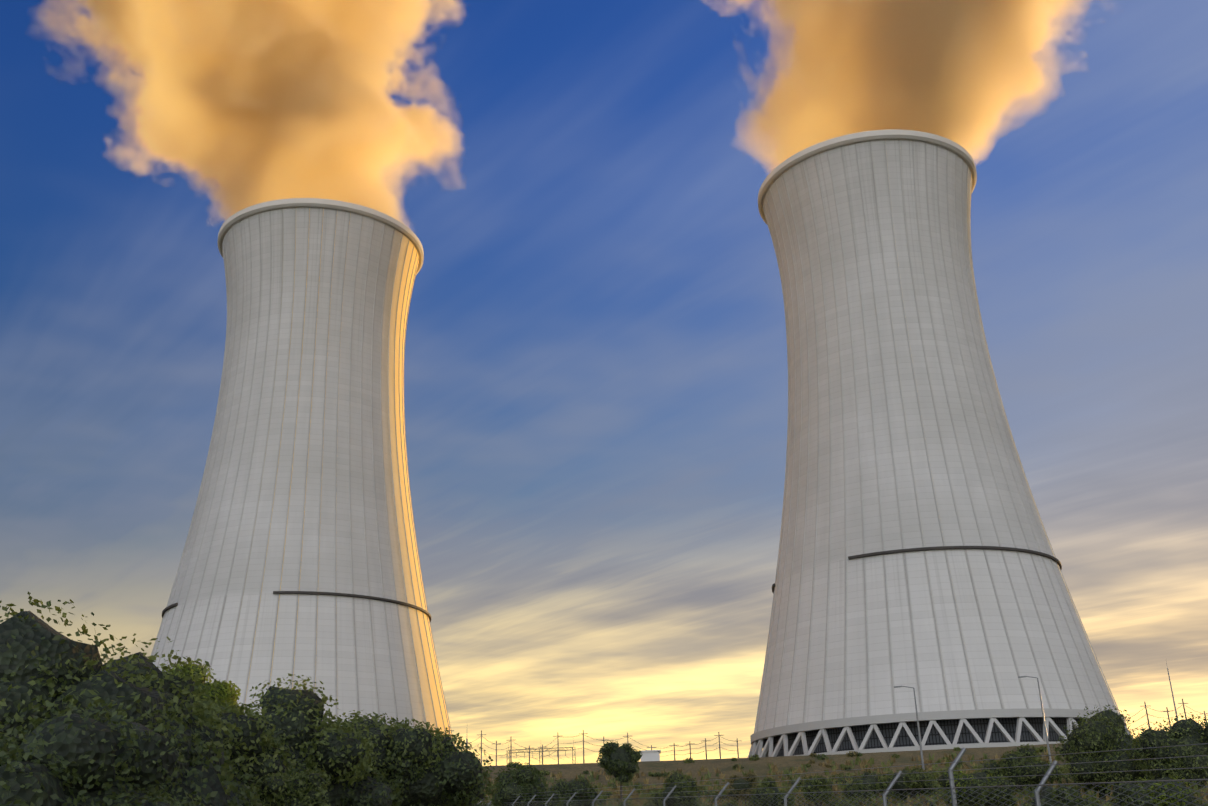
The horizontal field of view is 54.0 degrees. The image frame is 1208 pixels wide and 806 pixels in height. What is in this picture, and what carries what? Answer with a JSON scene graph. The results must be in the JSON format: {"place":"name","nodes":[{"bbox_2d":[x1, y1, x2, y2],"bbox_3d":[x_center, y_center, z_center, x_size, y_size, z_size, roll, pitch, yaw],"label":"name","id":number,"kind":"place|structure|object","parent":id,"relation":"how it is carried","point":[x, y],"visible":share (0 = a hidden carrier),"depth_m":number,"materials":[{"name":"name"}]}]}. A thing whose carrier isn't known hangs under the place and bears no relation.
{"place":"outdoors","nodes":[
{"label":"outdoors","id":0,"kind":"place"},
{"bbox_2d":[500,747,575,764],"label":"substation gantry","id":1,"kind":"object","parent":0,"point":[539,751],"visible":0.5,"depth_m":316.43,"materials":[{"name":"silver metal"}]},
{"bbox_2d":[0,0,1207,765],"label":"sky","id":2,"kind":"structure","parent":0,"point":[596,363],"materials":[{"name":"blue"}]},
{"bbox_2d":[482,739,1132,804],"bbox_3d":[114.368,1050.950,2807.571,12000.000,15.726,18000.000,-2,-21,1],"label":"ground","id":3,"kind":"structure","parent":0,"point":[760,767],"depth_m":189.01,"materials":[{"name":"green plant"}]},
{"bbox_2d":[0,695,211,805],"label":"bush","id":4,"kind":"object","parent":3,"relation":"on","point":[114,759],"visible":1,"depth_m":13.68,"materials":[{"name":"green plant"}]},
{"bbox_2d":[0,592,268,805],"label":"bush","id":5,"kind":"object","parent":3,"relation":"on","point":[42,661],"visible":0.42,"depth_m":18.26,"materials":[{"name":"green plant"}]},
{"bbox_2d":[135,785,170,803],"bbox_3d":[-6.662,6.117,15.362,2.632,3.505,2.699,-2,-21,1],"label":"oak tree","id":6,"kind":"object","parent":3,"relation":"on","point":[156,789],"depth_m":15.43,"materials":[{"name":"green plant"}]},
{"bbox_2d":[162,658,240,712],"bbox_3d":[-12.698,11.410,36.287,2.849,7.197,2.767,3,-21,-13],"label":"bush","id":7,"kind":"object","parent":3,"relation":"on","point":[226,691],"visible":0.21,"depth_m":37.08,"materials":[{"name":"green plant"}]},
{"bbox_2d":[194,697,300,805],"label":"bush","id":8,"kind":"object","parent":3,"relation":"on","point":[264,754],"visible":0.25,"depth_m":24.86,"materials":[{"name":"green plant"}]},
{"bbox_2d":[249,768,330,805],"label":"bush","id":9,"kind":"object","parent":3,"relation":"on","point":[301,789],"visible":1,"depth_m":22.13,"materials":[{"name":"green plant"}]},
{"bbox_2d":[151,198,453,743],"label":"cooling tower","id":10,"kind":"structure","parent":3,"relation":"on","point":[300,556],"depth_m":258.06,"materials":[{"name":"concrete"}]},
{"bbox_2d":[241,673,405,805],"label":"bush","id":11,"kind":"object","parent":3,"relation":"on","point":[299,719],"visible":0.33,"depth_m":28.66,"materials":[{"name":"green plant"}]},
{"bbox_2d":[329,710,495,805],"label":"bush","id":12,"kind":"object","parent":3,"relation":"on","point":[422,766],"visible":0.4,"depth_m":33.08,"materials":[{"name":"green plant"}]},
{"bbox_2d":[489,763,563,805],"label":"bush","id":13,"kind":"object","parent":3,"relation":"on","point":[523,780],"visible":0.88,"depth_m":60.43,"materials":[{"name":"green plant"}]},
{"bbox_2d":[548,777,600,805],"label":"bush","id":14,"kind":"object","parent":3,"relation":"on","point":[572,786],"visible":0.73,"depth_m":70.53,"materials":[{"name":"green plant"}]},
{"bbox_2d":[449,726,738,765],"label":"power lines","id":15,"kind":"object","parent":3,"relation":"on","point":[603,740],"visible":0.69,"depth_m":222.20,"materials":[{"name":"brown metal"}]},
{"bbox_2d":[596,740,642,799],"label":"tree","id":16,"kind":"object","parent":3,"relation":"on","point":[618,762],"visible":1,"depth_m":143.11,"materials":[{"name":"green plant"}]},
{"bbox_2d":[640,750,660,760],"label":"building","id":17,"kind":"structure","parent":3,"relation":"on","point":[651,755],"depth_m":216.53,"materials":[{"name":"grey concrete"}]},
{"bbox_2d":[649,770,697,805],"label":"bush","id":18,"kind":"object","parent":3,"relation":"on","point":[680,790],"visible":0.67,"depth_m":79.84,"materials":[{"name":"green plant"}]},
{"bbox_2d":[725,772,759,805],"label":"bush","id":19,"kind":"object","parent":3,"relation":"on","point":[746,786],"visible":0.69,"depth_m":103.72,"materials":[{"name":"green plant"}]},
{"bbox_2d":[750,777,795,805],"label":"bush","id":20,"kind":"object","parent":3,"relation":"on","point":[766,789],"visible":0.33,"depth_m":64.94,"materials":[{"name":"green plant"}]},
{"bbox_2d":[477,746,1071,805],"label":"scrub bushes","id":21,"kind":"object","parent":3,"relation":"on","point":[755,757],"visible":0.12,"depth_m":138.21,"materials":[{"name":"green plant"}]},
{"bbox_2d":[800,776,834,805],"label":"bush","id":22,"kind":"object","parent":3,"relation":"on","point":[808,786],"visible":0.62,"depth_m":83.49,"materials":[{"name":"green plant"}]},
{"bbox_2d":[477,743,1207,805],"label":"chain link fence","id":23,"kind":"object","parent":3,"relation":"on","point":[1036,792],"visible":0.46,"depth_m":18.20,"materials":[{"name":"silver metal"}]},
{"bbox_2d":[482,748,1207,805],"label":"dry grass tufts","id":24,"kind":"object","parent":3,"relation":"on","point":[863,765],"visible":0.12,"depth_m":171.31,"materials":[{"name":"brown plant"}]},
{"bbox_2d":[840,770,886,800],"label":"bush","id":25,"kind":"object","parent":3,"relation":"on","point":[872,781],"visible":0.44,"depth_m":88.05,"materials":[{"name":"green plant"}]},
{"bbox_2d":[894,686,924,769],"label":"lamp pole","id":26,"kind":"object","parent":3,"relation":"on","point":[921,753],"visible":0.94,"depth_m":140.49,"materials":[{"name":"silver metal"}]},
{"bbox_2d":[882,768,937,802],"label":"bush","id":27,"kind":"object","parent":3,"relation":"on","point":[915,777],"visible":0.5,"depth_m":73.39,"materials":[{"name":"green plant"}]},
{"bbox_2d":[748,129,1131,757],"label":"cooling tower","id":28,"kind":"structure","parent":3,"relation":"on","point":[916,551],"depth_m":231.88,"materials":[{"name":"concrete"}]},
{"bbox_2d":[935,768,1020,805],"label":"bush","id":29,"kind":"object","parent":3,"relation":"on","point":[959,781],"visible":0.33,"depth_m":54.13,"materials":[{"name":"green plant"}]},
{"bbox_2d":[975,743,1063,792],"bbox_3d":[22.237,19.794,63.243,4.075,3.038,3.865,-17,-25,34],"label":"bush","id":30,"kind":"object","parent":3,"relation":"on","point":[1024,752],"visible":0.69,"depth_m":62.45,"materials":[{"name":"green plant"}]},
{"bbox_2d":[1018,676,1051,763],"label":"lamp pole","id":31,"kind":"object","parent":3,"relation":"on","point":[1048,748],"visible":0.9,"depth_m":145.91,"materials":[{"name":"silver metal"}]},
{"bbox_2d":[1025,782,1107,805],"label":"bush","id":32,"kind":"object","parent":3,"relation":"on","point":[1064,795],"depth_m":35.23,"materials":[{"name":"green plant"}]},
{"bbox_2d":[1053,705,1158,797],"bbox_3d":[23.730,16.530,54.792,5.581,5.371,5.826,-2,-21,1],"label":"bush","id":33,"kind":"object","parent":3,"relation":"on","point":[1104,730],"visible":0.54,"depth_m":53.90,"materials":[{"name":"green plant"}]},
{"bbox_2d":[1107,774,1207,805],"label":"bush","id":34,"kind":"object","parent":3,"relation":"on","point":[1155,794],"visible":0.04,"depth_m":38.77,"materials":[{"name":"green plant"}]},
{"bbox_2d":[1124,699,1207,731],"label":"power lines","id":35,"kind":"object","parent":3,"relation":"on","point":[1183,703],"visible":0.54,"depth_m":207.79,"materials":[{"name":"brown metal"}]},
{"bbox_2d":[1125,712,1207,788],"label":"bush","id":36,"kind":"object","parent":3,"relation":"on","point":[1188,731],"visible":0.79,"depth_m":49.69,"materials":[{"name":"green plant"}]},
{"bbox_2d":[1166,663,1177,720],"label":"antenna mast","id":37,"kind":"object","parent":3,"relation":"on","point":[1172,693],"visible":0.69,"depth_m":203.29,"materials":[{"name":"silver metal"}]}
]}

